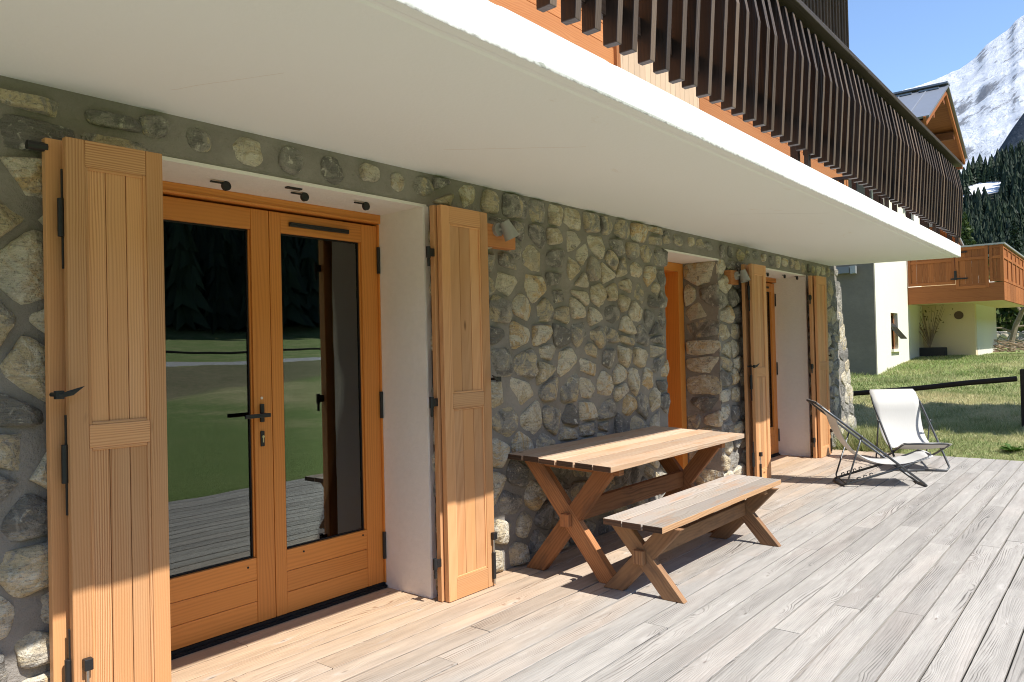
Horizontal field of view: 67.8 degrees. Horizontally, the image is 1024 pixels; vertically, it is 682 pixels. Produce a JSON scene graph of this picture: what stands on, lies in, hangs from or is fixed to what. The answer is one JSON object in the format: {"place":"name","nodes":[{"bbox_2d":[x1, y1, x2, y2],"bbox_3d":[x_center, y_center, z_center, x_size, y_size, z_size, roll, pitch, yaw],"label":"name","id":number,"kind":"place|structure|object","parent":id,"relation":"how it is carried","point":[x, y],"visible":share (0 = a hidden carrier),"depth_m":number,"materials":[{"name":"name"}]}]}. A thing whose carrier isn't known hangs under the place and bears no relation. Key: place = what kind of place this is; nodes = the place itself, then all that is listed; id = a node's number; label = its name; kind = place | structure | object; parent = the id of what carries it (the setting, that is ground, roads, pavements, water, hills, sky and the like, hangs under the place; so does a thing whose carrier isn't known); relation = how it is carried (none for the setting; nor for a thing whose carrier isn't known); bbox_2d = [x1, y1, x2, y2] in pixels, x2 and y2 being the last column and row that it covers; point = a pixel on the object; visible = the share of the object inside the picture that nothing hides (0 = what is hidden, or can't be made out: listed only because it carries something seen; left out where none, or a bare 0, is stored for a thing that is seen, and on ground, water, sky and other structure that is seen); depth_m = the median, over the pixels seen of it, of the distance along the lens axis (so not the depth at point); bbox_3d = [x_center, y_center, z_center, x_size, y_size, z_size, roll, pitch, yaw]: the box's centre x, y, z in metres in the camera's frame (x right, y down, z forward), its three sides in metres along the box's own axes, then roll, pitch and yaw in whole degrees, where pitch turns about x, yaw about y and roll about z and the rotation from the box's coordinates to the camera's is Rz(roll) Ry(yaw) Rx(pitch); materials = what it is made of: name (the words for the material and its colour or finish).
{"place":"outdoors","nodes":[
{"label":"outdoors","id":0,"kind":"place"},
{"bbox_2d":[171,449,1023,681],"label":"deck","id":1,"kind":"structure","parent":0,"point":[897,576],"depth_m":4.31,"materials":[{"name":"grey wood"}]},
{"bbox_2d":[507,426,743,583],"bbox_3d":[0.945,1.149,5.714,0.830,0.798,2.081,-2,-1,39],"label":"picnic table","id":2,"kind":"object","parent":1,"relation":"on","point":[604,460],"visible":0.91,"depth_m":5.20,"materials":[{"name":"brown wood"}]},
{"bbox_2d":[603,474,780,603],"bbox_3d":[1.284,1.298,5.228,0.554,0.473,1.907,-2,-1,39],"label":"bench","id":3,"kind":"object","parent":1,"relation":"on","point":[663,519],"visible":1,"depth_m":4.91,"materials":[{"name":"brown wood"}]},
{"bbox_2d":[806,399,932,486],"bbox_3d":[3.780,1.066,8.092,1.144,0.889,0.530,-1,-1,10],"label":"deck chair","id":4,"kind":"object","parent":1,"relation":"on","point":[914,457],"visible":1,"depth_m":8.00,"materials":[{"name":"grey metal"}]},
{"bbox_2d":[869,389,951,471],"bbox_3d":[4.800,1.056,9.231,0.620,0.889,1.144,-1,-1,8],"label":"deck chair","id":5,"kind":"object","parent":1,"relation":"on","point":[898,415],"visible":0.8,"depth_m":9.50,"materials":[{"name":"white fabric"}]},
{"bbox_2d":[848,0,1023,92],"label":"sky","id":6,"kind":"structure","parent":0,"point":[906,44],"materials":[{"name":"blue"}]},
{"bbox_2d":[851,180,1023,681],"bbox_3d":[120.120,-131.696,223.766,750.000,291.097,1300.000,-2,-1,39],"label":"ground","id":7,"kind":"structure","parent":0,"point":[992,188],"depth_m":14.85,"materials":[{"name":"green plant"}]},
{"bbox_2d":[832,424,902,452],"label":"tall grass","id":8,"kind":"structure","parent":7,"relation":"on","point":[853,442],"depth_m":10.66,"materials":[{"name":"green plant"}]},
{"bbox_2d":[836,81,1023,374],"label":"neighbour chalet","id":9,"kind":"object","parent":7,"relation":"on","point":[883,303],"visible":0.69,"depth_m":20.39,"materials":[{"name":"white paint"}]},
{"bbox_2d":[891,313,906,351],"bbox_3d":[10.116,-0.229,20.043,0.378,1.020,0.850,-2,-1,39],"label":"window","id":10,"kind":"structure","parent":9,"relation":"in","point":[893,327],"depth_m":20.15,"materials":[{"name":"red wood"}]},
{"bbox_2d":[919,304,952,356],"bbox_3d":[12.211,-0.397,22.310,1.358,1.774,0.459,-2,-1,39],"label":"potted shrub","id":11,"kind":"object","parent":7,"relation":"on","point":[933,351],"visible":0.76,"depth_m":22.20,"materials":[{"name":"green plant"}]},
{"bbox_2d":[850,363,1023,458],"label":"grass tufts","id":12,"kind":"object","parent":7,"relation":"on","point":[949,441],"visible":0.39,"depth_m":14.17,"materials":[{"name":"green plant"}]},
{"bbox_2d":[851,352,1023,391],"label":"meadow grass","id":13,"kind":"structure","parent":7,"relation":"on","point":[994,357],"depth_m":18.56,"materials":[{"name":"green plant"}]},
{"bbox_2d":[853,387,1023,460],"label":"lawn grass","id":14,"kind":"structure","parent":7,"relation":"on","point":[971,412],"depth_m":12.57,"materials":[{"name":"green plant"}]},
{"bbox_2d":[853,369,1023,426],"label":"rail fence","id":15,"kind":"object","parent":7,"relation":"on","point":[959,383],"visible":0.31,"depth_m":12.02,"materials":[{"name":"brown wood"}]},
{"bbox_2d":[961,212,976,244],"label":"spruce tree","id":16,"kind":"object","parent":7,"relation":"on","point":[966,236],"visible":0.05,"depth_m":57.11,"materials":[{"name":"green plant"}]},
{"bbox_2d":[958,139,1023,253],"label":"forest","id":17,"kind":"object","parent":7,"relation":"on","point":[989,220],"visible":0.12,"depth_m":461.63,"materials":[{"name":"green plant"}]},
{"bbox_2d":[978,258,1023,331],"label":"tree","id":18,"kind":"object","parent":7,"relation":"on","point":[1003,315],"visible":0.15,"depth_m":32.72,"materials":[{"name":"green plant"}]},
{"bbox_2d":[993,338,1023,351],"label":"stone wall","id":19,"kind":"structure","parent":7,"relation":"on","point":[1017,344],"depth_m":24.57,"materials":[{"name":"grey stone"}]},
{"bbox_2d":[997,307,1023,350],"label":"bare tree","id":20,"kind":"object","parent":7,"relation":"on","point":[1014,330],"visible":0.52,"depth_m":25.44,"materials":[{"name":"grey plant"}]},
{"bbox_2d":[997,331,1023,348],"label":"dry stone wall","id":21,"kind":"structure","parent":7,"relation":"on","point":[1003,335],"depth_m":28.66,"materials":[{"name":"grey stone"}]},
{"bbox_2d":[999,443,1023,451],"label":"dandelion plant","id":22,"kind":"object","parent":7,"relation":"on","point":[1007,448],"visible":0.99,"depth_m":10.04,"materials":[{"name":"green plant"}]},
{"bbox_2d":[1007,218,1023,255],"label":"spruce tree","id":23,"kind":"object","parent":7,"relation":"on","point":[1014,239],"visible":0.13,"depth_m":58.51,"materials":[{"name":"green plant"}]},
{"bbox_2d":[902,15,1023,173],"bbox_3d":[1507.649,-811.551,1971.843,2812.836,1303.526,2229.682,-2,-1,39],"label":"mountain","id":24,"kind":"structure","parent":0,"point":[986,83],"depth_m":2498.41,"materials":[{"name":"white snow"}]},
{"bbox_2d":[993,113,1023,159],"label":"hills","id":25,"kind":"structure","parent":0,"point":[1015,136],"depth_m":951.06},
{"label":"deck joists","id":26,"kind":"structure","parent":0,"visible":0},
{"bbox_2d":[0,0,962,681],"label":"chalet","id":27,"kind":"object","parent":26,"relation":"on","point":[286,334],"visible":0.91,"depth_m":4.58,"materials":[{"name":"white paint"}]},
{"bbox_2d":[163,181,387,659],"bbox_3d":[-1.370,0.389,4.273,0.136,2.392,1.665,-2,-1,39],"label":"french door","id":28,"kind":"structure","parent":27,"relation":"in","point":[340,557],"depth_m":4.41,"materials":[{"name":"brown wood"}]},
{"bbox_2d":[487,219,518,249],"bbox_3d":[-0.066,-0.720,5.096,0.224,0.178,0.360,-2,-1,39],"label":"wall lamp","id":29,"kind":"object","parent":27,"relation":"attached to","point":[502,235],"visible":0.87,"depth_m":5.06,"materials":[{"name":"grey wood"}]},
{"bbox_2d":[664,262,687,469],"bbox_3d":[1.398,0.370,7.851,0.280,2.390,1.160,-2,-1,39],"label":"entrance door","id":30,"kind":"structure","parent":27,"relation":"in","point":[674,311],"depth_m":8.17,"materials":[{"name":"brown wood"}]},
{"bbox_2d":[724,269,749,284],"bbox_3d":[2.413,-0.684,8.129,0.225,0.157,0.213,-2,-1,39],"label":"wall lamp","id":31,"kind":"object","parent":27,"relation":"attached to","point":[733,276],"visible":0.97,"depth_m":8.11,"materials":[{"name":"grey wood"}]},
{"bbox_2d":[766,277,779,457],"bbox_3d":[3.065,0.353,9.728,0.110,2.392,1.665,-2,-1,39],"label":"french door","id":32,"kind":"structure","parent":27,"relation":"in","point":[772,364],"depth_m":10.26,"materials":[{"name":"brown wood"}]}
]}

